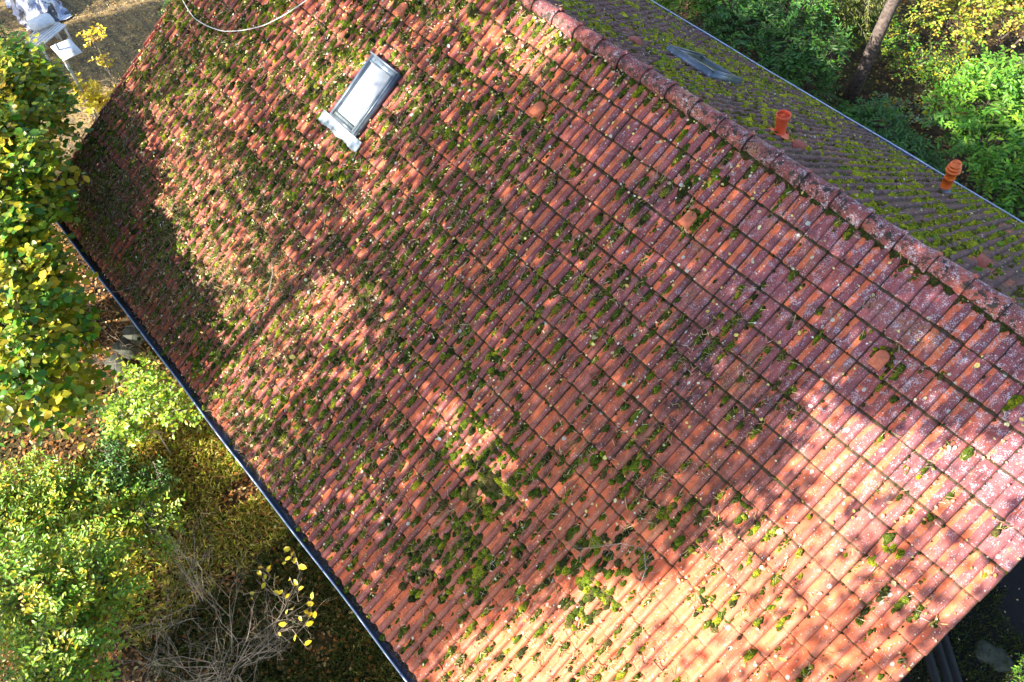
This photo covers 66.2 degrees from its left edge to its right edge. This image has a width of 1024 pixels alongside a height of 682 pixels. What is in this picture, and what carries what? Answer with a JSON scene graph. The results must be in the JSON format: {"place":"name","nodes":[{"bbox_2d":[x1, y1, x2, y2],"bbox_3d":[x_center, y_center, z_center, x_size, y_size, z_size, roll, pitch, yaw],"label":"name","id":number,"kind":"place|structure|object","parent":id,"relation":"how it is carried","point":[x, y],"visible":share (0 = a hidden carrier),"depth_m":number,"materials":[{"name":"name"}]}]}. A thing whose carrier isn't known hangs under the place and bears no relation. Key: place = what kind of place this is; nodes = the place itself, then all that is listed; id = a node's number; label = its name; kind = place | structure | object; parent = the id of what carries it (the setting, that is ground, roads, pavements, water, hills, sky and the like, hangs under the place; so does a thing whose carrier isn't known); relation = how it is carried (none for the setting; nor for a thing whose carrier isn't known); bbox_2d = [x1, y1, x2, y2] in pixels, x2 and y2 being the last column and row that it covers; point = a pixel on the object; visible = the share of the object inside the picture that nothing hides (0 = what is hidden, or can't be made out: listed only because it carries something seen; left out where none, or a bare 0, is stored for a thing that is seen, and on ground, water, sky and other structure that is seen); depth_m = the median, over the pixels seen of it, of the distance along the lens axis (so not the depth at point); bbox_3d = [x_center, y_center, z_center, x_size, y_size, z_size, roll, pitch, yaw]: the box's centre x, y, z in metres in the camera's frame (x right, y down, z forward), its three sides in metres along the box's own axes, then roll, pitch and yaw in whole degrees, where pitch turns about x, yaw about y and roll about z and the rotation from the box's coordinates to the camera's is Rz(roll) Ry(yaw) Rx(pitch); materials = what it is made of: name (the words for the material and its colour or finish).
{"place":"outdoors","nodes":[
{"label":"outdoors","id":0,"kind":"place"},
{"bbox_2d":[0,20,65,180],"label":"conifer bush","id":1,"kind":"object","parent":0,"point":[5,33],"visible":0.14,"depth_m":17.63,"materials":[{"name":"green plant"}]},
{"bbox_2d":[158,0,171,18],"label":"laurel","id":2,"kind":"object","parent":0,"point":[168,2],"visible":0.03,"depth_m":19.19,"materials":[{"name":"green plant"}]},
{"bbox_2d":[62,386,292,647],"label":"grass","id":3,"kind":"structure","parent":0,"point":[224,481],"depth_m":13.03,"materials":[{"name":"green plant"}]},
{"bbox_2d":[136,528,404,681],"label":"grass","id":4,"kind":"structure","parent":0,"point":[359,666],"depth_m":12.01,"materials":[{"name":"green plant"}]},
{"bbox_2d":[0,0,1023,681],"bbox_3d":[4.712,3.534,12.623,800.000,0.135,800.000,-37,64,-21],"label":"ground","id":5,"kind":"structure","parent":0,"point":[1012,604],"depth_m":15.46,"materials":[{"name":"green plant"}]},
{"bbox_2d":[4,0,70,32],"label":"tarpaulin","id":6,"kind":"object","parent":5,"relation":"on","point":[24,11],"visible":0.78,"depth_m":20.46,"materials":[{"name":"plastic"}]},
{"bbox_2d":[26,13,62,49],"bbox_3d":[-11.770,-7.804,19.844,0.600,0.640,0.520,-37,64,-21],"label":"side table","id":7,"kind":"object","parent":5,"relation":"on","point":[39,22],"visible":0.82,"depth_m":19.57,"materials":[{"name":"white paint"}]},
{"bbox_2d":[24,22,73,61],"bbox_3d":[-11.611,-7.500,19.710,0.572,0.536,0.950,19,59,12],"label":"bench","id":8,"kind":"object","parent":5,"relation":"on","point":[48,33],"visible":0.6,"depth_m":19.50,"materials":[{"name":"white paint"}]},
{"bbox_2d":[0,28,121,450],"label":"hazel tree","id":9,"kind":"object","parent":5,"relation":"on","point":[43,331],"visible":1,"depth_m":10.87,"materials":[{"name":"green plant"}]},
{"bbox_2d":[51,38,97,118],"bbox_3d":[-9.375,-5.581,17.367,0.420,2.300,0.620,-37,64,-21],"label":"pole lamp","id":10,"kind":"object","parent":5,"relation":"on","point":[65,50],"visible":0.88,"depth_m":16.54,"materials":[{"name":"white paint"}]},
{"bbox_2d":[0,0,166,160],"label":"yard leaves","id":11,"kind":"object","parent":5,"relation":"on","point":[94,42],"visible":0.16,"depth_m":20.30,"materials":[{"name":"brown plant"}]},
{"bbox_2d":[65,72,115,115],"bbox_3d":[-9.162,-5.184,17.598,1.027,1.486,1.966,-69,78,-31],"label":"sapling","id":12,"kind":"object","parent":5,"relation":"on","point":[92,95],"visible":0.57,"depth_m":17.32,"materials":[{"name":"yellow plant"}]},
{"bbox_2d":[76,21,117,84],"bbox_3d":[-8.991,-6.066,17.702,0.686,2.271,0.712,15,58,10],"label":"sapling","id":13,"kind":"object","parent":5,"relation":"on","point":[96,30],"visible":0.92,"depth_m":17.01,"materials":[{"name":"yellow plant"}]},
{"bbox_2d":[0,440,193,681],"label":"shrub","id":14,"kind":"object","parent":5,"relation":"on","point":[58,614],"visible":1,"depth_m":10.78,"materials":[{"name":"green plant"}]},
{"bbox_2d":[83,307,145,375],"bbox_3d":[-7.317,0.308,14.310,1.813,1.804,1.649,5,57,4],"label":"bare bush","id":15,"kind":"object","parent":5,"relation":"on","point":[107,362],"visible":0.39,"depth_m":14.27,"materials":[{"name":"brown plant"}]},
{"bbox_2d":[104,316,145,376],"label":"rocks","id":16,"kind":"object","parent":5,"relation":"on","point":[132,333],"depth_m":14.62,"materials":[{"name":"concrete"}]},
{"bbox_2d":[77,390,180,507],"bbox_3d":[-6.571,1.946,13.253,1.529,0.885,2.478,-37,64,-21],"label":"dark bush","id":17,"kind":"object","parent":5,"relation":"on","point":[114,447],"visible":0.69,"depth_m":13.01,"materials":[{"name":"green plant"}]},
{"bbox_2d":[92,351,204,453],"bbox_3d":[-6.251,1.151,13.406,1.796,1.495,2.063,-37,64,-21],"label":"bush","id":18,"kind":"object","parent":5,"relation":"on","point":[129,419],"visible":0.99,"depth_m":13.14,"materials":[{"name":"green plant"}]},
{"bbox_2d":[108,500,220,679],"bbox_3d":[-5.207,3.722,11.770,1.905,1.832,2.713,3,57,3],"label":"bare bush","id":19,"kind":"object","parent":5,"relation":"on","point":[156,639],"visible":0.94,"depth_m":11.91,"materials":[{"name":"brown plant"}]},
{"bbox_2d":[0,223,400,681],"bbox_3d":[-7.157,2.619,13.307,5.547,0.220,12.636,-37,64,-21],"label":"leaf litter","id":20,"kind":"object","parent":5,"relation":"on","point":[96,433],"visible":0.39,"depth_m":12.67,"materials":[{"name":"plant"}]},
{"bbox_2d":[97,530,322,681],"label":"bare bush","id":21,"kind":"object","parent":5,"relation":"on","point":[214,663],"visible":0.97,"depth_m":11.35,"materials":[{"name":"brown plant"}]},
{"bbox_2d":[249,546,317,646],"bbox_3d":[-3.206,3.848,11.506,0.877,1.649,1.501,-37,64,-21],"label":"sapling","id":22,"kind":"object","parent":5,"relation":"on","point":[295,583],"visible":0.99,"depth_m":11.25,"materials":[{"name":"yellow plant"}]},
{"bbox_2d":[53,0,1023,681],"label":"house","id":23,"kind":"structure","parent":5,"relation":"on","point":[359,104],"depth_m":8.66,"materials":[{"name":"tile"}]},
{"bbox_2d":[59,220,417,681],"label":"gutter","id":24,"kind":"object","parent":23,"relation":"on","point":[285,511],"visible":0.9,"depth_m":10.56,"materials":[{"name":"grey metal"}]},
{"bbox_2d":[182,0,306,31],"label":"cable","id":25,"kind":"object","parent":23,"relation":"on","point":[244,29],"visible":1,"depth_m":11.77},
{"bbox_2d":[248,260,272,331],"bbox_3d":[-3.436,-0.598,10.905,0.458,0.546,0.928,21,59,14],"label":"fallen twig","id":26,"kind":"object","parent":23,"relation":"on","point":[267,294],"visible":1,"depth_m":10.87,"materials":[{"name":"brown wood"}]},
{"bbox_2d":[58,155,494,681],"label":"eave debris","id":27,"kind":"object","parent":23,"relation":"on","point":[242,427],"visible":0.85,"depth_m":11.13,"materials":[{"name":"brown plant"}]},
{"bbox_2d":[54,0,1013,681],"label":"roof straw","id":28,"kind":"object","parent":23,"relation":"on","point":[172,234],"visible":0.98,"depth_m":10.43,"materials":[{"name":"plant"}]},
{"bbox_2d":[57,0,1023,681],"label":"roof moss","id":29,"kind":"object","parent":23,"relation":"on","point":[489,484],"visible":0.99,"depth_m":9.77,"materials":[{"name":"green plant"}]},
{"bbox_2d":[57,0,1023,679],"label":"roof leaves","id":30,"kind":"object","parent":23,"relation":"on","point":[779,530],"visible":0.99,"depth_m":9.76,"materials":[{"name":"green plant"}]},
{"bbox_2d":[565,526,660,591],"bbox_3d":[1.076,2.222,8.279,1.034,0.458,0.528,33,63,20],"label":"fallen twig","id":31,"kind":"object","parent":23,"relation":"on","point":[622,554],"visible":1,"depth_m":8.20,"materials":[{"name":"brown wood"}]},
{"bbox_2d":[553,0,1023,308],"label":"roof moss","id":32,"kind":"object","parent":23,"relation":"on","point":[917,234],"visible":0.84,"depth_m":10.51,"materials":[{"name":"green plant"}]},
{"bbox_2d":[568,0,1023,306],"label":"roof straw","id":33,"kind":"object","parent":23,"relation":"on","point":[835,143],"visible":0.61,"depth_m":10.55,"materials":[{"name":"plant"}]},
{"bbox_2d":[574,2,1023,296],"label":"roof leaves","id":34,"kind":"object","parent":23,"relation":"on","point":[803,129],"visible":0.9,"depth_m":10.60,"materials":[{"name":"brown plant"}]},
{"bbox_2d":[653,0,722,18],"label":"laurel","id":35,"kind":"object","parent":5,"relation":"on","point":[666,4],"visible":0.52,"depth_m":17.87,"materials":[{"name":"green plant"}]},
{"bbox_2d":[683,0,855,104],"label":"laurel","id":36,"kind":"object","parent":5,"relation":"on","point":[764,16],"visible":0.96,"depth_m":17.07,"materials":[{"name":"green plant"}]},
{"bbox_2d":[762,0,891,52],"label":"tree","id":37,"kind":"object","parent":5,"relation":"on","point":[845,9],"visible":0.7,"depth_m":17.88,"materials":[{"name":"green plant"}]},
{"bbox_2d":[763,0,910,49],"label":"undergrowth","id":38,"kind":"object","parent":5,"relation":"on","point":[839,22],"visible":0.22,"depth_m":18.39,"materials":[{"name":"green plant"}]},
{"bbox_2d":[671,0,1023,212],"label":"wood leaves","id":39,"kind":"object","parent":5,"relation":"on","point":[916,94],"visible":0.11,"depth_m":19.40,"materials":[{"name":"green plant"}]},
{"bbox_2d":[830,95,962,184],"bbox_3d":[8.058,-4.038,16.660,1.675,1.555,3.957,-20,59,-12],"label":"laurel","id":40,"kind":"object","parent":5,"relation":"on","point":[905,137],"visible":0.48,"depth_m":16.44,"materials":[{"name":"green plant"}]},
{"bbox_2d":[863,91,942,135],"bbox_3d":[9.065,-5.364,18.289,1.694,0.485,1.491,-2,57,-1],"label":"ivy","id":41,"kind":"object","parent":5,"relation":"on","point":[918,108],"visible":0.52,"depth_m":18.26,"materials":[{"name":"green plant"}]},
{"bbox_2d":[844,3,1008,108],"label":"undergrowth","id":42,"kind":"object","parent":5,"relation":"on","point":[928,66],"visible":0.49,"depth_m":17.85,"materials":[{"name":"green plant"}]},
{"bbox_2d":[841,0,1023,103],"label":"tree","id":43,"kind":"object","parent":5,"relation":"on","point":[853,89],"visible":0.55,"depth_m":17.42,"materials":[{"name":"brown plant"}]},
{"bbox_2d":[923,634,962,681],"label":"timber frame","id":44,"kind":"object","parent":5,"relation":"on","point":[946,661],"depth_m":11.12,"materials":[{"name":"grey wood"}]},
{"bbox_2d":[905,0,1023,66],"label":"autumn tree","id":45,"kind":"object","parent":5,"relation":"on","point":[1017,7],"visible":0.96,"depth_m":17.38,"materials":[{"name":"yellow plant"}]},
{"bbox_2d":[920,39,1023,221],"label":"laurel","id":46,"kind":"object","parent":5,"relation":"on","point":[1008,96],"visible":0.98,"depth_m":15.21,"materials":[{"name":"green plant"}]},
{"bbox_2d":[974,639,1015,671],"bbox_3d":[7.251,4.734,11.777,0.438,0.050,0.591,-37,64,-21],"label":"flat stone","id":47,"kind":"object","parent":5,"relation":"on","point":[993,657],"visible":0.98,"depth_m":11.76,"materials":[{"name":"stone"}]},
{"bbox_2d":[1010,652,1023,681],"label":"weed","id":48,"kind":"object","parent":5,"relation":"on","point":[1019,669],"visible":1,"depth_m":11.38,"materials":[{"name":"green plant"}]},
{"bbox_2d":[908,581,1023,681],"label":"grass","id":49,"kind":"structure","parent":0,"point":[981,637],"depth_m":11.86,"materials":[{"name":"green plant"}]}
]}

